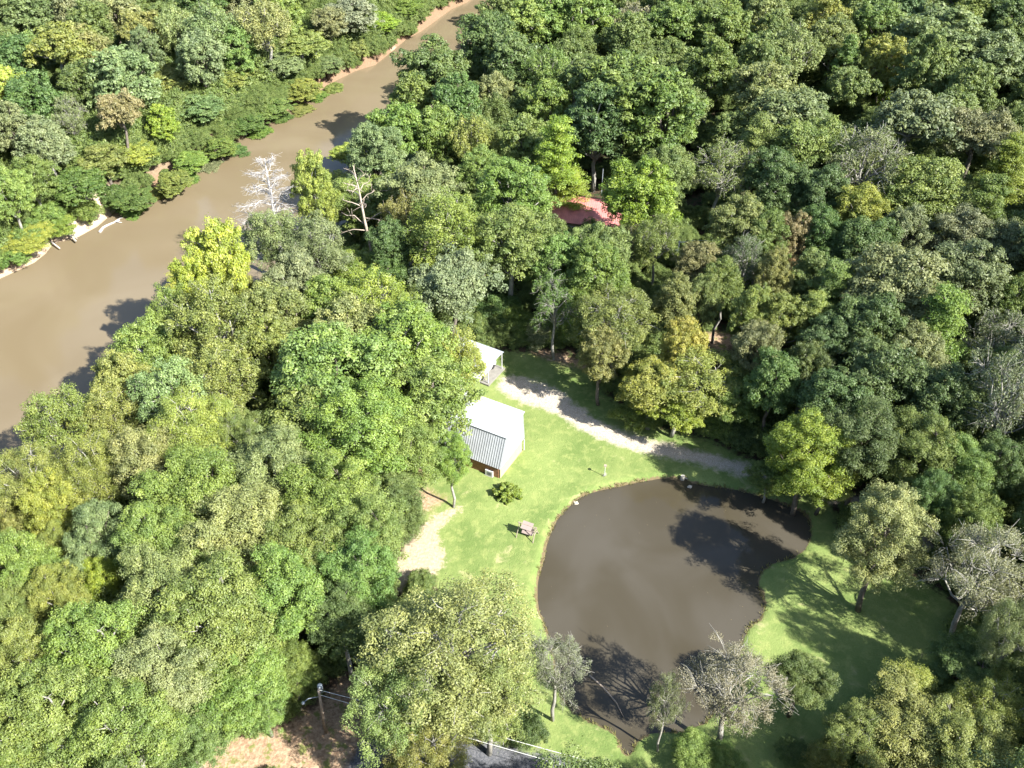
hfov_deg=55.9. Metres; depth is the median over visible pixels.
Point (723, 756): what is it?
shrub
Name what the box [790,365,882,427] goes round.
broadleaf tree
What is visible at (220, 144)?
broadleaf tree
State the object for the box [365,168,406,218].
broadleaf tree
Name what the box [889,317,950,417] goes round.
broadleaf tree
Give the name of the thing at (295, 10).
broadleaf tree
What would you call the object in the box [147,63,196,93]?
broadleaf tree
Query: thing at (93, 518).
broadleaf tree
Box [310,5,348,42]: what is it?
broadleaf tree
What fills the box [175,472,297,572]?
broadleaf tree
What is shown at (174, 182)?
broadleaf tree
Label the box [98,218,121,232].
driftwood log
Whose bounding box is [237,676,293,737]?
broadleaf tree
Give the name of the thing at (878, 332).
broadleaf tree
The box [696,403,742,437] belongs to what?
shrub
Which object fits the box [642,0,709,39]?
broadleaf tree
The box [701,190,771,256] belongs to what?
broadleaf tree
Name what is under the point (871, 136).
thinning tree
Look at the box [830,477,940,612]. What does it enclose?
broadleaf tree
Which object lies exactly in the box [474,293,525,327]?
shrub
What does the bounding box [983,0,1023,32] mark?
broadleaf tree
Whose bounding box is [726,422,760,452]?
shrub
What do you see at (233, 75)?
broadleaf tree
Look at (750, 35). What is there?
conifer tree
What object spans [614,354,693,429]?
broadleaf tree
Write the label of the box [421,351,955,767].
lawn
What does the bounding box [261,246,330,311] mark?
broadleaf tree
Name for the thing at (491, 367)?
parked car
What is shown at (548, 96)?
broadleaf tree
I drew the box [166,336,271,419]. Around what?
willowy tree
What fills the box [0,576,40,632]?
broadleaf tree
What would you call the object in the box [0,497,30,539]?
broadleaf tree
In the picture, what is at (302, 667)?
broadleaf tree
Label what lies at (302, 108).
shrub
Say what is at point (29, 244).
broadleaf tree
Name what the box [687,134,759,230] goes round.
thinning tree
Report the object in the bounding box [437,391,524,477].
cabin
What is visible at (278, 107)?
broadleaf tree
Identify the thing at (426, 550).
dirt path
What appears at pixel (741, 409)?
broadleaf tree
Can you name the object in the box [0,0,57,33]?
broadleaf tree
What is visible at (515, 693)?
willowy tree
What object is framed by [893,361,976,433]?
broadleaf tree
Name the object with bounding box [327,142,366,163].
broadleaf tree
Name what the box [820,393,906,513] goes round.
broadleaf tree
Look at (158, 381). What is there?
willowy tree
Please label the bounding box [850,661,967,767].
broadleaf tree
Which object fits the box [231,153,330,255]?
bare cypress
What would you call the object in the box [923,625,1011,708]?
broadleaf tree
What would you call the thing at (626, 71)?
broadleaf tree
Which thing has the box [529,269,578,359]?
thinning tree
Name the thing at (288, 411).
broadleaf tree
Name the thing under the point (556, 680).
thinning tree
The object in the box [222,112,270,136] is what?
broadleaf tree
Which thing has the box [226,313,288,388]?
broadleaf tree
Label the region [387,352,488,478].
broadleaf tree
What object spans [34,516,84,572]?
broadleaf tree
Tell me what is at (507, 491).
garden bush
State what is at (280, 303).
broadleaf tree
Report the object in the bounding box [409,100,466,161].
broadleaf tree
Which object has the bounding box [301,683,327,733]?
utility pole
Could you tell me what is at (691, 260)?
broadleaf tree
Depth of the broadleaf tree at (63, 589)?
89.16 m
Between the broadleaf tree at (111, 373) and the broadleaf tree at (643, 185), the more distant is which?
the broadleaf tree at (643, 185)
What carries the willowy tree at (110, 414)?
on the ground at (375, 60)
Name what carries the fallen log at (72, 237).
on the sandbar
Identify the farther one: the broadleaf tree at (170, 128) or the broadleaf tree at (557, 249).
the broadleaf tree at (170, 128)
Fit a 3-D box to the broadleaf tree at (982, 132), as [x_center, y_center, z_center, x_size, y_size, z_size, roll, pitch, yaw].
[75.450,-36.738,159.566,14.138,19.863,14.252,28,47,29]
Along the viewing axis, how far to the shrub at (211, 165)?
183.02 m
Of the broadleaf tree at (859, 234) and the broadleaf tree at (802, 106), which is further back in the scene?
the broadleaf tree at (802, 106)
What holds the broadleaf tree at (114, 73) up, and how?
on the ground at (375, 60)
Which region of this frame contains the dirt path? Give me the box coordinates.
[394,507,460,593]
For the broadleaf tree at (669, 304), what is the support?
on the ground at (375, 60)
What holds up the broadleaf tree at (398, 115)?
on the ground at (375, 60)
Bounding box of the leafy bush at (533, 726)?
[508,707,550,751]
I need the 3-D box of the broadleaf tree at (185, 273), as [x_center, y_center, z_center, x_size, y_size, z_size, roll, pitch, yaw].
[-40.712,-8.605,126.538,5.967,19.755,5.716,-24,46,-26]
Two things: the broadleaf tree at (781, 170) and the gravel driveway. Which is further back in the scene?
the broadleaf tree at (781, 170)
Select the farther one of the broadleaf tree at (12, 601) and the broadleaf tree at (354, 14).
the broadleaf tree at (354, 14)
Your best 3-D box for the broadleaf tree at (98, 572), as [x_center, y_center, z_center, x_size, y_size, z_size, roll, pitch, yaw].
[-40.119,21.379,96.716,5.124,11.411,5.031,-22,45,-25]
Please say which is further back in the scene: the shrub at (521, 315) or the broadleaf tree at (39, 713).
the shrub at (521, 315)
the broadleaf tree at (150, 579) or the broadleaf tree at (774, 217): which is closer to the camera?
the broadleaf tree at (150, 579)
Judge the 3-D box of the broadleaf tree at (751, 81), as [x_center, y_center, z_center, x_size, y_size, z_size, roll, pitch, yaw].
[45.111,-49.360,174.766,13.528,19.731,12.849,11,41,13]
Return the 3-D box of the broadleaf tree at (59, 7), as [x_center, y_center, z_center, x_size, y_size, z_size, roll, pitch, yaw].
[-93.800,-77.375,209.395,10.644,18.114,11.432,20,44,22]
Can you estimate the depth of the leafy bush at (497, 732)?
89.33 m
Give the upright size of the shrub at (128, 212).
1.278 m
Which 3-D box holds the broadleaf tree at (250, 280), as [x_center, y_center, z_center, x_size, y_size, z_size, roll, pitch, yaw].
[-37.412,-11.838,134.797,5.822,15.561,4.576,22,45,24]
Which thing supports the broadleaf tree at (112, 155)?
on the sandbar
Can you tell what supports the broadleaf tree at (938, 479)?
on the ground at (375, 60)
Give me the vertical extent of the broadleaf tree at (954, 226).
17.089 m
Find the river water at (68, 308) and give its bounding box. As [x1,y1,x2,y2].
[0,0,499,516]
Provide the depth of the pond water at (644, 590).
105.29 m
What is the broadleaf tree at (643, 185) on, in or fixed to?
on the ground at (375, 60)
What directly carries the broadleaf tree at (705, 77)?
on the ground at (375, 60)
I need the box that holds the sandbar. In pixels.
[0,46,395,277]
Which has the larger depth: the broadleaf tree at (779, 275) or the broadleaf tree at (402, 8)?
the broadleaf tree at (402, 8)
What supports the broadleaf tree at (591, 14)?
on the ground at (375, 60)
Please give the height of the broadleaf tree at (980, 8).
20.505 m
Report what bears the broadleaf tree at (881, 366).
on the ground at (375, 60)
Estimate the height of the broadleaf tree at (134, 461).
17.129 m
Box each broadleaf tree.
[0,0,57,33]
[0,32,50,75]
[0,69,68,119]
[0,100,30,152]
[0,165,37,250]
[0,220,57,254]
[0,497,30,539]
[0,526,63,605]
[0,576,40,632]
[0,614,77,709]
[0,658,105,767]
[0,717,42,767]
[11,114,76,175]
[13,467,88,541]
[21,558,92,628]
[22,29,48,82]
[30,214,77,239]
[30,598,158,716]
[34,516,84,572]
[43,667,190,767]
[48,0,92,29]
[53,166,106,217]
[55,58,99,107]
[61,498,131,571]
[76,141,128,185]
[78,554,129,603]
[85,44,163,109]
[87,0,140,43]
[87,347,154,417]
[93,86,144,154]
[98,418,187,513]
[105,614,219,730]
[107,310,184,386]
[108,184,156,211]
[108,492,196,591]
[112,539,203,645]
[116,8,165,56]
[118,139,159,171]
[125,23,166,75]
[126,438,240,534]
[137,545,284,692]
[144,103,180,142]
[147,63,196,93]
[153,698,239,767]
[154,169,194,197]
[163,266,212,295]
[165,528,236,580]
[167,252,217,307]
[172,150,209,173]
[174,0,229,17]
[174,27,226,87]
[175,93,227,122]
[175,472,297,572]
[177,212,250,322]
[178,633,294,740]
[200,136,238,161]
[217,23,256,75]
[217,64,259,88]
[220,419,315,520]
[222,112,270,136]
[224,0,260,21]
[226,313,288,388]
[227,251,254,296]
[228,539,329,657]
[232,276,315,356]
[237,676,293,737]
[253,0,305,35]
[253,97,296,121]
[256,499,347,578]
[258,375,358,467]
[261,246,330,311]
[263,51,305,77]
[266,636,322,710]
[269,319,404,414]
[275,448,381,543]
[278,29,332,58]
[286,77,323,102]
[295,273,353,333]
[304,576,377,679]
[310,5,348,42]
[312,291,384,375]
[315,523,401,633]
[318,54,344,79]
[321,472,409,570]
[323,0,384,34]
[323,176,384,240]
[326,169,349,183]
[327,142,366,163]
[328,243,376,283]
[345,120,408,200]
[351,296,470,394]
[363,214,418,268]
[364,257,412,292]
[365,100,426,160]
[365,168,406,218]
[366,11,401,31]
[368,415,447,488]
[387,68,434,112]
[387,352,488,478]
[389,33,470,107]
[393,0,424,16]
[407,241,508,345]
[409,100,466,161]
[430,71,486,123]
[431,430,472,507]
[454,143,500,192]
[455,8,518,69]
[470,202,558,296]
[472,155,562,221]
[474,27,544,94]
[477,70,513,123]
[499,0,553,44]
[499,111,552,165]
[518,77,572,125]
[521,0,580,45]
[521,230,584,306]
[554,0,621,40]
[564,81,634,192]
[564,235,634,315]
[575,322,632,405]
[579,48,676,160]
[597,154,683,262]
[609,65,708,158]
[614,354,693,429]
[636,387,704,437]
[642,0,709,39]
[649,270,702,323]
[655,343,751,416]
[658,314,709,368]
[671,240,720,283]
[681,34,738,122]
[684,273,722,328]
[690,0,756,47]
[693,255,744,343]
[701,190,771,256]
[706,372,759,424]
[726,282,778,338]
[727,318,785,379]
[729,60,804,121]
[733,145,807,230]
[733,205,791,284]
[740,0,792,31]
[741,460,786,502]
[743,345,802,429]
[745,87,832,144]
[750,243,794,302]
[754,290,816,347]
[763,647,842,717]
[765,109,856,205]
[772,209,813,261]
[785,258,802,285]
[785,339,839,413]
[788,162,850,218]
[788,308,856,370]
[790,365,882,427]
[793,0,853,77]
[796,202,846,259]
[797,466,860,515]
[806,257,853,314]
[809,12,861,79]
[812,417,869,503]
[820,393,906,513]
[827,214,904,269]
[830,290,908,373]
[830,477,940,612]
[832,180,892,270]
[838,335,931,418]
[841,241,953,323]
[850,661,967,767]
[851,0,904,66]
[852,312,907,360]
[859,32,913,104]
[868,154,971,246]
[871,87,967,156]
[875,403,958,491]
[885,202,934,264]
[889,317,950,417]
[890,1,986,89]
[891,0,926,17]
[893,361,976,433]
[906,280,976,363]
[907,467,965,559]
[910,692,1016,767]
[911,430,1004,527]
[922,202,994,260]
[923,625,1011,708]
[928,237,1013,314]
[932,104,1023,176]
[939,0,993,27]
[939,384,1000,445]
[939,483,1007,584]
[959,27,1023,87]
[964,428,1023,499]
[973,216,1023,298]
[979,272,1023,347]
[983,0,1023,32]
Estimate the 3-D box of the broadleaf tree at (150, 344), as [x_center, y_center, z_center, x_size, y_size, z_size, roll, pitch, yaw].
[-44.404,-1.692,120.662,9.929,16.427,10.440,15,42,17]
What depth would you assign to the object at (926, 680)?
88.39 m
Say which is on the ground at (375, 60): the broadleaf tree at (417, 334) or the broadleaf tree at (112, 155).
the broadleaf tree at (417, 334)
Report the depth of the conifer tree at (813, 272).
139.38 m
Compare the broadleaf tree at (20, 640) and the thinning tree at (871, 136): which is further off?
the thinning tree at (871, 136)
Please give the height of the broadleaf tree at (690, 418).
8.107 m
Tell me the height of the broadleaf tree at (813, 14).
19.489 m
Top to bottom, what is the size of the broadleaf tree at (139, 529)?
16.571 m
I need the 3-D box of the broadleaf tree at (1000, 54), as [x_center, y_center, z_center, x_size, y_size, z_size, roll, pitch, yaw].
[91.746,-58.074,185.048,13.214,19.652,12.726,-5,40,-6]
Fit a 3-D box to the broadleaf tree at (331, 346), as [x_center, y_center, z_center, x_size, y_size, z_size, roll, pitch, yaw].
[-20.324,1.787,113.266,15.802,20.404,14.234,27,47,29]
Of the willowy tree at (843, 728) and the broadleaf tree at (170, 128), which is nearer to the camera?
the willowy tree at (843, 728)
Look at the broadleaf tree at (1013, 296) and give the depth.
125.60 m
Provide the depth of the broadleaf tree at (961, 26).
183.02 m
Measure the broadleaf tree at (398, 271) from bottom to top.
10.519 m
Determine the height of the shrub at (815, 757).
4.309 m
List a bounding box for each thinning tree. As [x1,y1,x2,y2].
[48,92,88,139]
[525,626,594,721]
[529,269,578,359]
[555,60,576,103]
[607,1,650,31]
[645,668,694,751]
[672,623,795,745]
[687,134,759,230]
[721,232,770,312]
[821,124,913,205]
[914,518,1023,640]
[954,309,1023,384]
[964,337,1023,436]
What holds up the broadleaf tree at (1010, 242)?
on the ground at (375, 60)
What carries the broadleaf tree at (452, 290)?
on the ground at (375, 60)
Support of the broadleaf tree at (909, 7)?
on the ground at (375, 60)
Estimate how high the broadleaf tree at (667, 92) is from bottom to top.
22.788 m
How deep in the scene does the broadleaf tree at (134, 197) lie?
167.60 m
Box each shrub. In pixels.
[0,242,32,269]
[10,217,50,250]
[28,200,70,227]
[98,184,127,213]
[114,204,145,221]
[149,186,171,200]
[177,169,200,184]
[195,158,223,173]
[220,142,250,157]
[246,125,273,139]
[268,112,293,123]
[291,103,315,116]
[305,90,329,102]
[324,82,343,93]
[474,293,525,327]
[500,304,532,337]
[526,318,550,352]
[552,305,591,346]
[605,398,661,432]
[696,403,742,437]
[709,738,747,767]
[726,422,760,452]
[738,412,775,439]
[772,732,810,767]
[799,731,854,767]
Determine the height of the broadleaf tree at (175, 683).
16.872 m
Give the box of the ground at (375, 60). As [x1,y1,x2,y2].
[21,0,1023,767]
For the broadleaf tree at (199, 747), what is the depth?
81.71 m
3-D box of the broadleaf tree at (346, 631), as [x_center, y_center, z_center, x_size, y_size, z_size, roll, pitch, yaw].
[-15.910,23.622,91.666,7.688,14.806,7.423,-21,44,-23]
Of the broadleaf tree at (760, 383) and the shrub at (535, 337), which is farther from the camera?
the shrub at (535, 337)
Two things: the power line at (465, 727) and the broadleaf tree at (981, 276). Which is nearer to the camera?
the power line at (465, 727)
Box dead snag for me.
[340,166,396,250]
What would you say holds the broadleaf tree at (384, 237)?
on the ground at (375, 60)
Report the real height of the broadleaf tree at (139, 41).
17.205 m
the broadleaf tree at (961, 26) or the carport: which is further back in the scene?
the broadleaf tree at (961, 26)
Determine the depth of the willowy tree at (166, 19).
195.87 m
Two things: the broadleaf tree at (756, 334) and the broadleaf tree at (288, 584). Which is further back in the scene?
the broadleaf tree at (756, 334)
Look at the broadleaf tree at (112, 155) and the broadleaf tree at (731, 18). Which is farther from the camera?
the broadleaf tree at (731, 18)
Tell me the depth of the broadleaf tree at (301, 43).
203.52 m
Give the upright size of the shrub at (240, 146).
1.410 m
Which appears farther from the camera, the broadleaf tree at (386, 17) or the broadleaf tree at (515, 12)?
the broadleaf tree at (386, 17)
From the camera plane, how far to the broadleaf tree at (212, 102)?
184.42 m
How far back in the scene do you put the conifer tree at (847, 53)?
186.58 m
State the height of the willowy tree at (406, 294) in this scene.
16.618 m
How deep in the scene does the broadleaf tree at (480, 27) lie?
186.59 m
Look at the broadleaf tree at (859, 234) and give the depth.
134.03 m
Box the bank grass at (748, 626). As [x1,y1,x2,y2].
[533,475,812,751]
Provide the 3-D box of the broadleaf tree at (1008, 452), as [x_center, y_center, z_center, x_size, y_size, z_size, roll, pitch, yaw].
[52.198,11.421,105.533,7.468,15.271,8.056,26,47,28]
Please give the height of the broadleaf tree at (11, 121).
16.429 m
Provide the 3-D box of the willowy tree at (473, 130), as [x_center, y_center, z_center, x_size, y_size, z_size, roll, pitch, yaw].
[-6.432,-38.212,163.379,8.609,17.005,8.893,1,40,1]
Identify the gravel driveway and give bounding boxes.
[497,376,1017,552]
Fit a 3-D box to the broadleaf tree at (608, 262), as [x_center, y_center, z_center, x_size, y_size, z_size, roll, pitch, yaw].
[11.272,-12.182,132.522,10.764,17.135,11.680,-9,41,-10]
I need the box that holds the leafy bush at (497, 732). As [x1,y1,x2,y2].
[481,703,517,741]
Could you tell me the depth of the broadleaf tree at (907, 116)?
156.29 m
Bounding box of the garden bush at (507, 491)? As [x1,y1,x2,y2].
[492,481,522,504]
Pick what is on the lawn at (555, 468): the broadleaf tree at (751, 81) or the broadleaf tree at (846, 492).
the broadleaf tree at (846, 492)
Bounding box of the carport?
[462,338,504,386]
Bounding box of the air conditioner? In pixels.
[485,468,493,477]
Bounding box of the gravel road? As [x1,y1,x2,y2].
[343,735,584,767]
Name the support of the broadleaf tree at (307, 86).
on the ground at (375, 60)
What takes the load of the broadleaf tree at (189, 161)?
on the ground at (375, 60)
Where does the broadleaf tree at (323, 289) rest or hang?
on the ground at (375, 60)
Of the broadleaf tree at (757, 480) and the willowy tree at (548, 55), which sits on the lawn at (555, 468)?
the broadleaf tree at (757, 480)
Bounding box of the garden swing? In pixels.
[516,520,538,542]
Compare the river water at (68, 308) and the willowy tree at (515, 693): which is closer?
the willowy tree at (515, 693)
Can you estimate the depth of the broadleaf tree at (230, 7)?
207.62 m
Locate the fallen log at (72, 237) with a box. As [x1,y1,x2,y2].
[68,233,76,241]
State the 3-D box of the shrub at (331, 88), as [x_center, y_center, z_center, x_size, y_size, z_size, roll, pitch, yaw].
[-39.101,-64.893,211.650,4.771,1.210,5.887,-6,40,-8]
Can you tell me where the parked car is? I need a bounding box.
[472,360,495,379]
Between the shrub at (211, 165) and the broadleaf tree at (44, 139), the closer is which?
the broadleaf tree at (44, 139)
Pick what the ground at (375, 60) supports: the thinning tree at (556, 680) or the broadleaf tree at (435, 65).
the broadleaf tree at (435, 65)
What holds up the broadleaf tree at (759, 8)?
on the ground at (375, 60)
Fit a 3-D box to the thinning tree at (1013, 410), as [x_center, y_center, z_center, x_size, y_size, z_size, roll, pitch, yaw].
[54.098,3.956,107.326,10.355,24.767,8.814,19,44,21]
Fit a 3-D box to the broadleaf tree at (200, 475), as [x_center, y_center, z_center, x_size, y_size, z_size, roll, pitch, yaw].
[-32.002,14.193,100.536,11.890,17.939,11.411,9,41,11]
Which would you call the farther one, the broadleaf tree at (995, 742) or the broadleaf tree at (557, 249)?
the broadleaf tree at (557, 249)
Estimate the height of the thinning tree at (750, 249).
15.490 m
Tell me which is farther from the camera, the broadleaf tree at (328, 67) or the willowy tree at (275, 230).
the broadleaf tree at (328, 67)
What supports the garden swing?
on the lawn at (555, 468)
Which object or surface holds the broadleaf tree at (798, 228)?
on the ground at (375, 60)
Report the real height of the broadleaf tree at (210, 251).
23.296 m
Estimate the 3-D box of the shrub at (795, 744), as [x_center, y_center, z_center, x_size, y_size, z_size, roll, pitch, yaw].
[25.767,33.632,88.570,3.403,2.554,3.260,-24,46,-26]
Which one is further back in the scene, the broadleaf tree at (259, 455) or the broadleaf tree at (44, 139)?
the broadleaf tree at (44, 139)
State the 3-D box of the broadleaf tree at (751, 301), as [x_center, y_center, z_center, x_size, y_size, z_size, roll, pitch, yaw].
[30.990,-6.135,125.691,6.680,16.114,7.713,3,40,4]
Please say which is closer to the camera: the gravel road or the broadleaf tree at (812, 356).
the gravel road
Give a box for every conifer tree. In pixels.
[531,114,591,195]
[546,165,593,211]
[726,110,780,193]
[737,32,755,67]
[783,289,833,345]
[805,242,822,289]
[816,34,860,113]
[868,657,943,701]
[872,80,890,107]
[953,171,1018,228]
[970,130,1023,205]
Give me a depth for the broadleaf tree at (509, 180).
141.45 m
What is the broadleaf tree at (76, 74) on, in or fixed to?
on the ground at (375, 60)
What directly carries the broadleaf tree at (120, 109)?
on the ground at (375, 60)
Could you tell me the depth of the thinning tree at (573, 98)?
180.75 m
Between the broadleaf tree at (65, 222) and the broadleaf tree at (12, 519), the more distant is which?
the broadleaf tree at (65, 222)
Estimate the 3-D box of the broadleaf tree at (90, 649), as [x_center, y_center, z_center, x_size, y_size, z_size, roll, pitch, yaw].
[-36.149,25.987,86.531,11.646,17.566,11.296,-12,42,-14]
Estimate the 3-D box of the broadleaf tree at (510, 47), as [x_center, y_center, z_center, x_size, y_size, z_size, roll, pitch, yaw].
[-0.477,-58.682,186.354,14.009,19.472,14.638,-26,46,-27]
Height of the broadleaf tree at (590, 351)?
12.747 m
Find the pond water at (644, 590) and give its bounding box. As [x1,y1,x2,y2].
[538,478,810,753]
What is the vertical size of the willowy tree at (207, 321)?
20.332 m
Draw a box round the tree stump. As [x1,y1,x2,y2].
[680,474,686,480]
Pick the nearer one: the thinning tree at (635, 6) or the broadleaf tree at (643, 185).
the broadleaf tree at (643, 185)
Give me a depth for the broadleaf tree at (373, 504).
93.71 m
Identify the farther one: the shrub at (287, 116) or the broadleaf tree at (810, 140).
the shrub at (287, 116)
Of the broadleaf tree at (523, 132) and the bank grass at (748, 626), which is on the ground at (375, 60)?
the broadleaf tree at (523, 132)
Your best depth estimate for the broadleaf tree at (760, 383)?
113.24 m
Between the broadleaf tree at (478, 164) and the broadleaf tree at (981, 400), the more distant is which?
the broadleaf tree at (478, 164)
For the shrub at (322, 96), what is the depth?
207.25 m
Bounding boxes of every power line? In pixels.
[320,690,572,756]
[321,695,564,765]
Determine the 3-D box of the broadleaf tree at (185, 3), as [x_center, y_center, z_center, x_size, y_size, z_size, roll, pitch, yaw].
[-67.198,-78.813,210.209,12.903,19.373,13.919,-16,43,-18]
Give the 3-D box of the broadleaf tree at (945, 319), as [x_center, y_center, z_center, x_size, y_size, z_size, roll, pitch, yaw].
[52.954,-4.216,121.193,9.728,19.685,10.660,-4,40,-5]
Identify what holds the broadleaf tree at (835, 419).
on the lawn at (555, 468)
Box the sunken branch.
[589,675,623,716]
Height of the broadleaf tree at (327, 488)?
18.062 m
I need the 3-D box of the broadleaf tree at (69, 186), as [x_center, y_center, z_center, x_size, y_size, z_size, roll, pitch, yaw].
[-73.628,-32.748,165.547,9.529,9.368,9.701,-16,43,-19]
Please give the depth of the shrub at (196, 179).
179.60 m
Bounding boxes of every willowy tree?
[0,440,65,516]
[13,379,103,461]
[49,429,129,505]
[56,382,145,456]
[124,354,213,431]
[145,281,203,346]
[149,3,191,54]
[157,271,272,369]
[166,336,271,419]
[210,405,274,455]
[228,0,295,70]
[241,208,310,280]
[281,209,355,273]
[327,263,406,331]
[339,643,451,767]
[350,567,552,738]
[375,187,429,266]
[382,283,429,322]
[382,691,482,767]
[401,185,482,274]
[431,324,487,395]
[439,650,538,756]
[447,111,498,171]
[518,43,570,90]
[565,281,662,381]
[605,223,651,263]
[633,212,680,284]
[766,17,826,78]
[817,696,893,767]
[936,667,1023,753]
[975,596,1023,666]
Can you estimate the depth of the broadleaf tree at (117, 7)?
202.85 m
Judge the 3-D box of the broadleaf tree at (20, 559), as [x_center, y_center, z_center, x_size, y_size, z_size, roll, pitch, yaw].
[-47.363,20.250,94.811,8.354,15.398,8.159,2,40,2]
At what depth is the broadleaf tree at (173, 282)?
147.64 m
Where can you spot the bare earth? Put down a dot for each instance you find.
(304, 741)
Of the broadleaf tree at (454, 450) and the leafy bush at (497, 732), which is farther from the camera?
the broadleaf tree at (454, 450)
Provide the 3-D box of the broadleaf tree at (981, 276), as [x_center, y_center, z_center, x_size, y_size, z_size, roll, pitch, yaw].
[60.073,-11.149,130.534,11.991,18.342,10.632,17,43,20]
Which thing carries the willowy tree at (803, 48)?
on the ground at (375, 60)
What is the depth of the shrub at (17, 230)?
156.61 m
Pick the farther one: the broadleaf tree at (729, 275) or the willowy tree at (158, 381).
the broadleaf tree at (729, 275)
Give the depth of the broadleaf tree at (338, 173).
174.42 m
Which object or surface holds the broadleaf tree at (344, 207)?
on the ground at (375, 60)
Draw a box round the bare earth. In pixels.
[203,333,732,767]
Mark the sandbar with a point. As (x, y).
(83, 227)
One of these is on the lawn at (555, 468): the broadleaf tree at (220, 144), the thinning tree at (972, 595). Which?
the thinning tree at (972, 595)
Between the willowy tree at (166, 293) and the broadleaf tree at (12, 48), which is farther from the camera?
the broadleaf tree at (12, 48)
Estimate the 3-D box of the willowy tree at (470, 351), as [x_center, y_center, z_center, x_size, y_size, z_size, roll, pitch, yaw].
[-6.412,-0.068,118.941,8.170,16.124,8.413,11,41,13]
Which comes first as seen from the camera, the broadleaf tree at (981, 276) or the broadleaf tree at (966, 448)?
the broadleaf tree at (966, 448)
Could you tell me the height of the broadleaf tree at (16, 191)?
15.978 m
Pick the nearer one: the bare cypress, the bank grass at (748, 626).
the bank grass at (748, 626)
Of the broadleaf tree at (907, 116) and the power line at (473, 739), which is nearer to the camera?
the power line at (473, 739)
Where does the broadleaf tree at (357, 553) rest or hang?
on the ground at (375, 60)
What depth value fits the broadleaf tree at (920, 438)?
102.11 m
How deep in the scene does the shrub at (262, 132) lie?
193.76 m
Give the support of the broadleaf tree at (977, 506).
on the ground at (375, 60)
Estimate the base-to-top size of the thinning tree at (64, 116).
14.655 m
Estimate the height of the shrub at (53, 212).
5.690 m
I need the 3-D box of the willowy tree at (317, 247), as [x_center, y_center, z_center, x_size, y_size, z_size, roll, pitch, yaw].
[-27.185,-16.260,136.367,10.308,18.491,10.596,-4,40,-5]
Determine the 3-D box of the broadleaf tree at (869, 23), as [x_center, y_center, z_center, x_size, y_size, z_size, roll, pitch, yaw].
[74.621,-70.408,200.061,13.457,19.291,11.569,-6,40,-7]
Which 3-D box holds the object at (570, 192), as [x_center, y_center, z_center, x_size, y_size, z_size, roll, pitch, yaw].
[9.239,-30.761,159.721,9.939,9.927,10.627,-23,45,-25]
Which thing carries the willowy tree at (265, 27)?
on the ground at (375, 60)
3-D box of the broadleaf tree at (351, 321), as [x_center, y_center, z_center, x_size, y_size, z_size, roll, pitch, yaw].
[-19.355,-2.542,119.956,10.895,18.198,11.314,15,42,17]
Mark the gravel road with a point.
(500, 757)
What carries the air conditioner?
on the lawn at (555, 468)
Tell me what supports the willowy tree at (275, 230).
on the ground at (375, 60)
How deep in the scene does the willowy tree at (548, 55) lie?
178.48 m
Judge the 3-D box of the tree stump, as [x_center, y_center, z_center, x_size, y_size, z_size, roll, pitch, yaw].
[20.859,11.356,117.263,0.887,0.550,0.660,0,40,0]
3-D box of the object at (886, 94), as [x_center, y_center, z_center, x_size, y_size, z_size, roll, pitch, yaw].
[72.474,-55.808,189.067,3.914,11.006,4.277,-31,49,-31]
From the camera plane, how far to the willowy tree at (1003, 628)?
84.86 m
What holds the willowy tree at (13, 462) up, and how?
on the ground at (375, 60)
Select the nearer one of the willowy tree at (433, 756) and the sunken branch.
the willowy tree at (433, 756)
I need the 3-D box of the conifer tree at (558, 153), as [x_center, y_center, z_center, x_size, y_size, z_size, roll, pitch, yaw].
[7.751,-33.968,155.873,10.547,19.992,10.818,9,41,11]
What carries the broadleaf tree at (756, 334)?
on the ground at (375, 60)
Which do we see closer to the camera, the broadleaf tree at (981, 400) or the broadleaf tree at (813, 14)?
the broadleaf tree at (981, 400)
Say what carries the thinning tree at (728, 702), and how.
on the lawn at (555, 468)
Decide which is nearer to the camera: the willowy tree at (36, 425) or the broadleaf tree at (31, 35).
the willowy tree at (36, 425)

